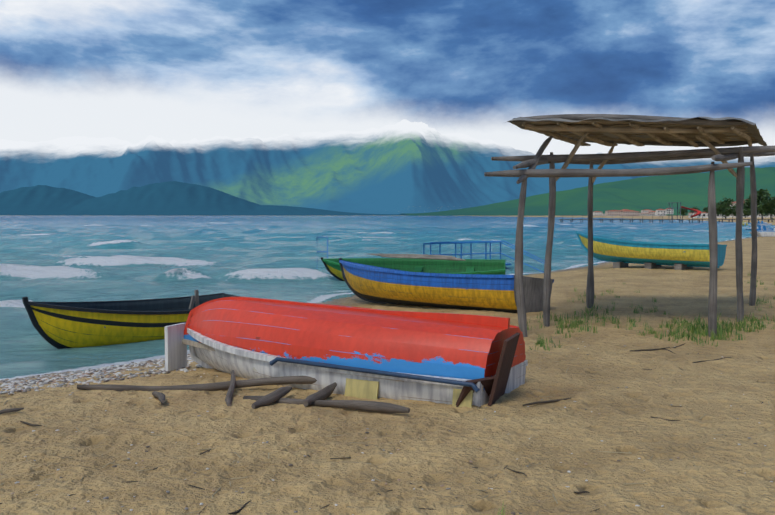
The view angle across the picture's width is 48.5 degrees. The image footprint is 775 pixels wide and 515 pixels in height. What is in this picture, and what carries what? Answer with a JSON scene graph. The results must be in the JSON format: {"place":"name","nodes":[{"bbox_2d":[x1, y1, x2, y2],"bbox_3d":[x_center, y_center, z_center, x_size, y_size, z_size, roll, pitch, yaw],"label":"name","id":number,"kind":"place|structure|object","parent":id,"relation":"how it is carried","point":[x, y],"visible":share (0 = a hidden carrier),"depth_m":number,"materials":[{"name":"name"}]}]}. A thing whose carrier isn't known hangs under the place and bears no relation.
{"place":"outdoors","nodes":[
{"label":"outdoors","id":0,"kind":"place"},
{"bbox_2d":[0,181,408,215],"bbox_3d":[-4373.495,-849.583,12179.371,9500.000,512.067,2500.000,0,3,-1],"label":"hills","id":1,"kind":"structure","parent":0,"point":[172,198],"depth_m":11785.01,"materials":[{"name":"green plant"}]},
{"bbox_2d":[182,297,525,391],"bbox_3d":[-0.605,0.773,8.949,3.898,0.676,1.559,4,2,27],"label":"overturned boat","id":2,"kind":"object","parent":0,"point":[461,346],"visible":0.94,"depth_m":8.18,"materials":[{"name":"red wood"}]},
{"bbox_2d":[0,255,774,514],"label":"beach sand","id":3,"kind":"structure","parent":0,"point":[609,364],"depth_m":6.53,"materials":[{"name":"beige sand"}]},
{"bbox_2d":[0,370,409,413],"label":"driftwood logs","id":4,"kind":"object","parent":3,"relation":"on","point":[318,398],"visible":0.88,"depth_m":7.77,"materials":[{"name":"brown wood"}]},
{"bbox_2d":[165,323,519,407],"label":"supports","id":5,"kind":"object","parent":3,"relation":"on","point":[176,358],"visible":0.75,"depth_m":7.85,"materials":[{"name":"grey wood"}]},
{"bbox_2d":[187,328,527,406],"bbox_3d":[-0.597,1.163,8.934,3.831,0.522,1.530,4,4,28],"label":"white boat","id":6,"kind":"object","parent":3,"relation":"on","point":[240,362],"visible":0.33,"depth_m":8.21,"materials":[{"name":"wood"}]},
{"bbox_2d":[20,343,738,513],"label":"twigs","id":7,"kind":"object","parent":3,"relation":"on","point":[245,504],"visible":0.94,"depth_m":7.56,"materials":[{"name":"brown wood"}]},
{"bbox_2d":[0,330,772,514],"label":"pebbles","id":8,"kind":"object","parent":3,"relation":"on","point":[40,380],"visible":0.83,"depth_m":9.39,"materials":[{"name":"grey stone"}]},
{"bbox_2d":[0,286,774,514],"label":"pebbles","id":9,"kind":"object","parent":3,"relation":"on","point":[208,450],"visible":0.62,"depth_m":5.77,"materials":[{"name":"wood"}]},
{"bbox_2d":[339,258,553,312],"bbox_3d":[0.711,0.541,16.848,1.660,0.920,5.384,7,-3,-42],"label":"boat","id":10,"kind":"object","parent":3,"relation":"on","point":[382,285],"visible":0.94,"depth_m":15.53,"materials":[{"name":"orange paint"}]},
{"bbox_2d":[466,274,774,514],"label":"beach grass tufts","id":11,"kind":"object","parent":3,"relation":"on","point":[721,328],"visible":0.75,"depth_m":12.70,"materials":[{"name":"green plant"}]},
{"bbox_2d":[484,114,774,336],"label":"pergola logs","id":12,"kind":"object","parent":3,"relation":"on","point":[689,132],"visible":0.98,"depth_m":12.80,"materials":[{"name":"brown wood"}]},
{"bbox_2d":[507,117,766,145],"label":"thatched roof","id":13,"kind":"structure","parent":12,"relation":"on","point":[752,128],"depth_m":12.52,"materials":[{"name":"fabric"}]},
{"bbox_2d":[613,262,692,269],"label":"support blocks","id":14,"kind":"object","parent":3,"relation":"on","point":[648,265],"visible":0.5,"depth_m":27.10,"materials":[{"name":"grey wood"}]},
{"bbox_2d":[575,231,726,267],"bbox_3d":[8.211,-0.288,27.633,4.916,1.001,1.620,4,2,41],"label":"boat","id":15,"kind":"object","parent":14,"relation":"on","point":[607,249],"visible":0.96,"depth_m":26.79,"materials":[{"name":"paint"}]},
{"bbox_2d":[0,216,774,379],"bbox_3d":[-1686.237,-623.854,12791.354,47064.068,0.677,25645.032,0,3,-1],"label":"lake water","id":16,"kind":"structure","parent":0,"point":[75,258],"depth_m":43.07,"materials":[{"name":"blue liquid"}]},
{"bbox_2d":[22,293,240,348],"bbox_3d":[-3.827,0.965,13.395,1.400,0.901,3.746,7,6,43],"label":"yellow boat","id":17,"kind":"object","parent":16,"relation":"on","point":[59,325],"visible":0.65,"depth_m":12.57,"materials":[{"name":"paint"}]},
{"bbox_2d":[189,290,198,308],"bbox_3d":[-3.019,0.660,13.476,0.055,0.305,0.196,7,6,43],"label":"wooden post","id":18,"kind":"object","parent":17,"relation":"attached to","point":[195,298],"visible":0.79,"depth_m":13.47,"materials":[{"name":"grey wood"}]},
{"bbox_2d":[321,257,505,280],"bbox_3d":[0.702,0.441,24.509,5.265,0.882,1.620,0,15,8],"label":"green boat","id":19,"kind":"object","parent":16,"relation":"on","point":[473,266],"visible":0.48,"depth_m":24.99,"materials":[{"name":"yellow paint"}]},
{"bbox_2d":[370,254,465,260],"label":"oars in green boat","id":20,"kind":"object","parent":19,"relation":"in","point":[424,256],"visible":1,"depth_m":24.50,"materials":[{"name":"brown wood"}]},
{"bbox_2d":[317,237,544,272],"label":"blue jetty rails","id":21,"kind":"object","parent":16,"relation":"in","point":[470,242],"visible":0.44,"depth_m":30.75,"materials":[{"name":"metal"}]},
{"bbox_2d":[662,202,701,221],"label":"water slide tower","id":22,"kind":"structure","parent":16,"relation":"in","point":[698,212],"depth_m":222.78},
{"bbox_2d":[746,224,773,230],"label":"pedal boat","id":23,"kind":"object","parent":16,"relation":"on","point":[758,228],"visible":0.35,"depth_m":109.17,"materials":[{"name":"plastic"}]},
{"bbox_2d":[757,221,771,224],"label":"pedal boat","id":24,"kind":"object","parent":16,"relation":"on","point":[762,223],"visible":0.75,"depth_m":167.44,"materials":[{"name":"blue plastic"}]},
{"bbox_2d":[0,119,774,213],"bbox_3d":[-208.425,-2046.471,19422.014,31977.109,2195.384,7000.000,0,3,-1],"label":"mountain","id":25,"kind":"structure","parent":0,"point":[401,165],"depth_m":19152.33,"materials":[{"name":"green plant"}]},
{"bbox_2d":[0,0,774,156],"label":"sky","id":26,"kind":"structure","parent":0,"point":[132,71],"materials":[{"name":"blue"}]},
{"bbox_2d":[400,167,774,215],"bbox_3d":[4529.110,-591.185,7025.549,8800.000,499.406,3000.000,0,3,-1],"label":"hill","id":27,"kind":"structure","parent":0,"point":[655,193],"depth_m":6875.38,"materials":[{"name":"green plant"}]},
{"bbox_2d":[508,216,774,255],"bbox_3d":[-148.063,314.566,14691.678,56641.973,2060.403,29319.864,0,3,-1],"label":"shore","id":28,"kind":"structure","parent":0,"point":[766,246],"depth_m":59.13,"materials":[{"name":"beige sand"}]},
{"bbox_2d":[559,215,774,222],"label":"pier","id":29,"kind":"structure","parent":28,"relation":"on","point":[662,219],"depth_m":223.24,"materials":[{"name":"brown wood"}]},
{"bbox_2d":[679,208,687,214],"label":"tree","id":30,"kind":"object","parent":28,"relation":"on","point":[683,211],"visible":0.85,"depth_m":700.18,"materials":[{"name":"green plant"}]},
{"bbox_2d":[593,199,774,217],"bbox_3d":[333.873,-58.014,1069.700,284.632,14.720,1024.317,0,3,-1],"label":"shore buildings","id":31,"kind":"structure","parent":28,"relation":"on","point":[633,212],"depth_m":1177.83,"materials":[{"name":"tile"}]},
{"bbox_2d":[716,196,733,218],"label":"tree","id":32,"kind":"object","parent":28,"relation":"on","point":[724,205],"visible":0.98,"depth_m":390.17,"materials":[{"name":"green plant"}]},
{"bbox_2d":[743,194,758,214],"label":"tree","id":33,"kind":"object","parent":28,"relation":"on","point":[747,207],"visible":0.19,"depth_m":360.54,"materials":[{"name":"green plant"}]},
{"bbox_2d":[749,189,770,218],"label":"tree","id":34,"kind":"object","parent":28,"relation":"on","point":[761,193],"visible":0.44,"depth_m":330.25,"materials":[{"name":"green plant"}]},
{"bbox_2d":[757,191,774,218],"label":"tree","id":35,"kind":"object","parent":28,"relation":"on","point":[766,204],"visible":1,"depth_m":300.51,"materials":[{"name":"green plant"}]},
{"bbox_2d":[750,225,774,236],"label":"pedal boat","id":36,"kind":"object","parent":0,"point":[764,232],"visible":0.92,"depth_m":69.94,"materials":[{"name":"plastic"}]}
]}

